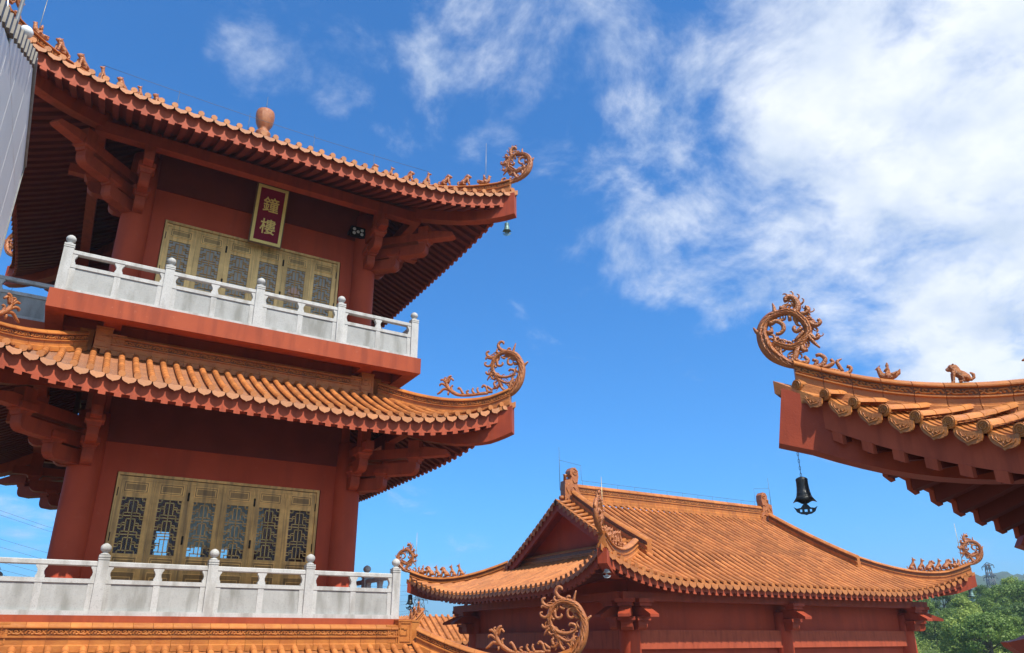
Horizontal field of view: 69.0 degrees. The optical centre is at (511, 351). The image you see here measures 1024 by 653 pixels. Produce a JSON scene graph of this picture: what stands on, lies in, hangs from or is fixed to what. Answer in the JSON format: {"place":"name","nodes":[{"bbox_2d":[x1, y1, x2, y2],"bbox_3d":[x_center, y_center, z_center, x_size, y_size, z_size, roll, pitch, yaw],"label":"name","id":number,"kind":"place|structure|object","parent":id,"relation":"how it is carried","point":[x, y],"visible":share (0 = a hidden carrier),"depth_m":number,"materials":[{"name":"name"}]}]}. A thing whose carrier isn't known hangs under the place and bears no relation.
{"place":"outdoors","nodes":[
{"label":"outdoors","id":0,"kind":"place"},
{"bbox_2d":[0,0,37,255],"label":"clad wall","id":1,"kind":"structure","parent":0,"point":[18,61],"depth_m":10.67,"materials":[{"name":"grey metal"}]},
{"bbox_2d":[7,0,24,22],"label":"steel pole","id":2,"kind":"object","parent":1,"relation":"attached to","point":[20,9],"visible":0.23,"depth_m":13.76,"materials":[{"name":"grey metal"}]},
{"bbox_2d":[0,0,591,652],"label":"bell tower","id":3,"kind":"structure","parent":0,"point":[190,366],"depth_m":17.17,"materials":[{"name":"red paint"}]},
{"bbox_2d":[107,475,155,579],"bbox_3d":[-8.088,4.033,15.628,0.713,2.838,0.072,12,-24,-29],"label":"door leaf","id":4,"kind":"structure","parent":3,"relation":"in","point":[128,486],"depth_m":15.79,"materials":[{"name":"beige wood"}]},
{"bbox_2d":[139,479,190,581],"bbox_3d":[-7.473,4.164,15.971,0.713,2.838,0.072,12,-24,-29],"label":"door leaf","id":5,"kind":"structure","parent":3,"relation":"in","point":[171,490],"depth_m":16.11,"materials":[{"name":"beige wood"}]},
{"bbox_2d":[157,223,197,287],"bbox_3d":[-8.118,-1.790,17.898,0.713,2.758,0.072,12,-24,-29],"label":"door leaf","id":6,"kind":"structure","parent":3,"relation":"in","point":[179,244],"depth_m":18.17,"materials":[{"name":"beige wood"}]},
{"bbox_2d":[176,482,223,581],"bbox_3d":[-6.863,4.293,16.312,0.713,2.838,0.072,12,-24,-29],"label":"door leaf","id":7,"kind":"structure","parent":3,"relation":"in","point":[204,493],"depth_m":16.48,"materials":[{"name":"beige wood"}]},
{"bbox_2d":[189,231,227,293],"bbox_3d":[-7.503,-1.659,18.242,0.713,2.758,0.072,12,-24,-29],"label":"door leaf","id":8,"kind":"structure","parent":3,"relation":"in","point":[210,249],"depth_m":18.49,"materials":[{"name":"beige wood"}]},
{"bbox_2d":[216,485,255,583],"bbox_3d":[-6.249,4.424,16.656,0.713,2.838,0.072,12,-24,-29],"label":"door leaf","id":9,"kind":"structure","parent":3,"relation":"in","point":[237,496],"depth_m":16.82,"materials":[{"name":"beige wood"}]},
{"bbox_2d":[219,238,256,300],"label":"door leaf","id":10,"kind":"structure","parent":3,"relation":"in","point":[239,261],"depth_m":18.82,"materials":[{"name":"beige wood"}]},
{"bbox_2d":[245,488,286,584],"bbox_3d":[-5.639,4.554,16.997,0.713,2.838,0.072,12,-24,-29],"label":"door leaf","id":11,"kind":"structure","parent":3,"relation":"in","point":[264,498],"depth_m":17.15,"materials":[{"name":"beige wood"}]},
{"bbox_2d":[249,245,283,306],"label":"door leaf","id":12,"kind":"structure","parent":3,"relation":"in","point":[268,264],"depth_m":19.20,"materials":[{"name":"beige wood"}]},
{"bbox_2d":[248,182,289,249],"bbox_3d":[-6.273,-3.514,19.266,0.820,1.606,0.353,12,-24,-29],"label":"name plaque","id":13,"kind":"object","parent":3,"relation":"attached to","point":[267,224],"visible":1,"depth_m":19.23,"materials":[{"name":"red wood"}]},
{"bbox_2d":[278,252,310,312],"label":"door leaf","id":14,"kind":"structure","parent":3,"relation":"in","point":[296,268],"depth_m":19.52,"materials":[{"name":"beige wood"}]},
{"bbox_2d":[277,491,316,585],"bbox_3d":[-5.024,4.685,17.341,0.713,2.838,0.072,12,-24,-29],"label":"door leaf","id":15,"kind":"structure","parent":3,"relation":"in","point":[295,501],"depth_m":17.51,"materials":[{"name":"beige wood"}]},
{"bbox_2d":[306,259,336,317],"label":"door leaf","id":16,"kind":"structure","parent":3,"relation":"in","point":[322,278],"depth_m":19.85,"materials":[{"name":"beige wood"}]},
{"bbox_2d":[347,225,365,238],"bbox_3d":[-4.300,-3.272,20.647,0.440,0.300,0.262,12,-24,-29],"label":"floodlight","id":17,"kind":"object","parent":3,"relation":"attached to","point":[357,232],"visible":1,"depth_m":20.55,"materials":[{"name":"black plastic"}]},
{"bbox_2d":[503,221,510,235],"bbox_3d":[-0.138,-3.308,19.970,0.207,0.459,0.207,17,-27,-37],"label":"wind bell","id":18,"kind":"object","parent":3,"relation":"hanging from","point":[506,230],"visible":1,"depth_m":19.94,"materials":[{"name":"metal"}]},
{"bbox_2d":[0,0,1023,616],"label":"sky","id":19,"kind":"structure","parent":0,"point":[698,164],"materials":[{"name":"blue"}]},
{"bbox_2d":[395,460,983,652],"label":"temple hall","id":20,"kind":"structure","parent":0,"point":[691,575],"depth_m":26.26,"materials":[{"name":"tile"}]},
{"bbox_2d":[406,594,413,609],"bbox_3d":[-4.134,9.975,30.271,0.317,0.968,0.317,18,-28,-38],"label":"wind bell","id":21,"kind":"object","parent":20,"relation":"hanging from","point":[410,601],"visible":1,"depth_m":30.14,"materials":[{"name":"metal"}]},
{"bbox_2d":[603,569,610,577],"bbox_3d":[2.575,5.873,20.294,0.207,0.560,0.207,17,-27,-37],"label":"wind bell","id":22,"kind":"object","parent":20,"relation":"hanging from","point":[606,571],"visible":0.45,"depth_m":20.21,"materials":[{"name":"metal"}]},
{"bbox_2d":[968,589,975,600],"bbox_3d":[17.524,9.175,28.481,0.244,0.689,0.244,17,-27,-37],"label":"wind bell","id":23,"kind":"object","parent":20,"relation":"hanging from","point":[971,594],"visible":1,"depth_m":28.39,"materials":[{"name":"metal"}]},
{"bbox_2d":[753,291,1023,652],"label":"pavilion","id":24,"kind":"structure","parent":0,"point":[959,446],"depth_m":7.60,"materials":[{"name":"tile"}]},
{"bbox_2d":[793,453,816,514],"bbox_3d":[3.024,1.367,7.774,0.210,0.665,0.210,10,-23,-24],"label":"wind bell","id":25,"kind":"object","parent":24,"relation":"hanging from","point":[804,497],"visible":1,"depth_m":7.69,"materials":[{"name":"metal"}]},
{"bbox_2d":[915,571,1023,652],"bbox_3d":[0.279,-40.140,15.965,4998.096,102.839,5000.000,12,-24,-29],"label":"mountain","id":26,"kind":"structure","parent":0,"point":[1000,576],"depth_m":669.59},
{"bbox_2d":[0,275,54,328],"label":"balcony walk","id":27,"kind":"structure","parent":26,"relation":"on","point":[31,314],"depth_m":16.92,"materials":[{"name":"stone"}]},
{"bbox_2d":[21,25,33,37],"bbox_3d":[-9.100,1.028,11.276,0.237,15.364,0.237,12,-24,-29],"label":"globe lamp","id":28,"kind":"object","parent":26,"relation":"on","point":[28,31],"visible":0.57,"depth_m":13.96,"materials":[{"name":"white glass"}]},
{"bbox_2d":[409,596,427,614],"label":"pylon","id":29,"kind":"object","parent":26,"relation":"on","point":[418,599],"visible":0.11,"depth_m":272.93,"materials":[{"name":"metal"}]},
{"bbox_2d":[399,601,468,646],"bbox_3d":[-3.197,17.002,40.093,10.377,6.479,9.177,12,-24,-29],"label":"gatehouse","id":30,"kind":"object","parent":26,"relation":"on","point":[433,624],"visible":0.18,"depth_m":37.03,"materials":[{"name":"tile"}]},
{"bbox_2d":[912,597,939,614],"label":"tree","id":31,"kind":"object","parent":26,"relation":"on","point":[930,605],"visible":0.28,"depth_m":86.46,"materials":[{"name":"green plant"}]},
{"bbox_2d":[914,613,947,645],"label":"tree","id":32,"kind":"object","parent":26,"relation":"on","point":[930,626],"visible":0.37,"depth_m":72.12,"materials":[{"name":"green plant"}]},
{"bbox_2d":[928,595,959,614],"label":"tree","id":33,"kind":"object","parent":26,"relation":"on","point":[948,598],"visible":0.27,"depth_m":89.28,"materials":[{"name":"green plant"}]},
{"bbox_2d":[939,608,955,617],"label":"tree","id":34,"kind":"object","parent":26,"relation":"on","point":[948,611],"visible":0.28,"depth_m":80.74,"materials":[{"name":"green plant"}]},
{"bbox_2d":[915,628,1003,652],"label":"undergrowth","id":35,"kind":"object","parent":26,"relation":"on","point":[921,643],"visible":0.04,"depth_m":69.35,"materials":[{"name":"green plant"}]},
{"bbox_2d":[937,595,983,622],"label":"tree","id":36,"kind":"object","parent":26,"relation":"on","point":[957,602],"visible":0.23,"depth_m":69.05,"materials":[{"name":"green plant"}]},
{"bbox_2d":[954,590,981,611],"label":"tree","id":37,"kind":"object","parent":26,"relation":"on","point":[965,593],"visible":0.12,"depth_m":91.81,"materials":[{"name":"green plant"}]},
{"bbox_2d":[938,606,1012,652],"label":"tree","id":38,"kind":"object","parent":26,"relation":"on","point":[945,633],"visible":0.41,"depth_m":59.95,"materials":[{"name":"green plant"}]},
{"bbox_2d":[968,584,1000,605],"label":"tree","id":39,"kind":"object","parent":26,"relation":"on","point":[980,589],"visible":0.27,"depth_m":86.41,"materials":[{"name":"green plant"}]},
{"bbox_2d":[948,611,1023,652],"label":"tree","id":40,"kind":"object","parent":26,"relation":"on","point":[978,625],"visible":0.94,"depth_m":55.76,"materials":[{"name":"green plant"}]},
{"bbox_2d":[981,562,997,588],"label":"pylon","id":41,"kind":"object","parent":26,"relation":"on","point":[985,565],"visible":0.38,"depth_m":269.95,"materials":[{"name":"metal"}]},
{"bbox_2d":[980,597,1001,611],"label":"tree","id":42,"kind":"object","parent":26,"relation":"on","point":[987,604],"visible":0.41,"depth_m":74.13,"materials":[{"name":"green plant"}]},
{"bbox_2d":[978,584,1023,608],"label":"tree","id":43,"kind":"object","parent":26,"relation":"on","point":[996,592],"visible":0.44,"depth_m":79.99,"materials":[{"name":"green plant"}]},
{"bbox_2d":[988,601,1023,634],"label":"tree","id":44,"kind":"object","parent":26,"relation":"on","point":[1018,610],"visible":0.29,"depth_m":66.41,"materials":[{"name":"green plant"}]},
{"bbox_2d":[992,609,1023,652],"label":"tree","id":45,"kind":"object","parent":26,"relation":"on","point":[1006,613],"visible":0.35,"depth_m":60.31,"materials":[{"name":"green plant"}]},
{"bbox_2d":[998,575,1020,600],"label":"tree","id":46,"kind":"object","parent":26,"relation":"on","point":[1008,580],"visible":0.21,"depth_m":90.00,"materials":[{"name":"green plant"}]},
{"bbox_2d":[1001,580,1023,609],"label":"tree","id":47,"kind":"object","parent":26,"relation":"on","point":[1018,587],"visible":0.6,"depth_m":79.08,"materials":[{"name":"green plant"}]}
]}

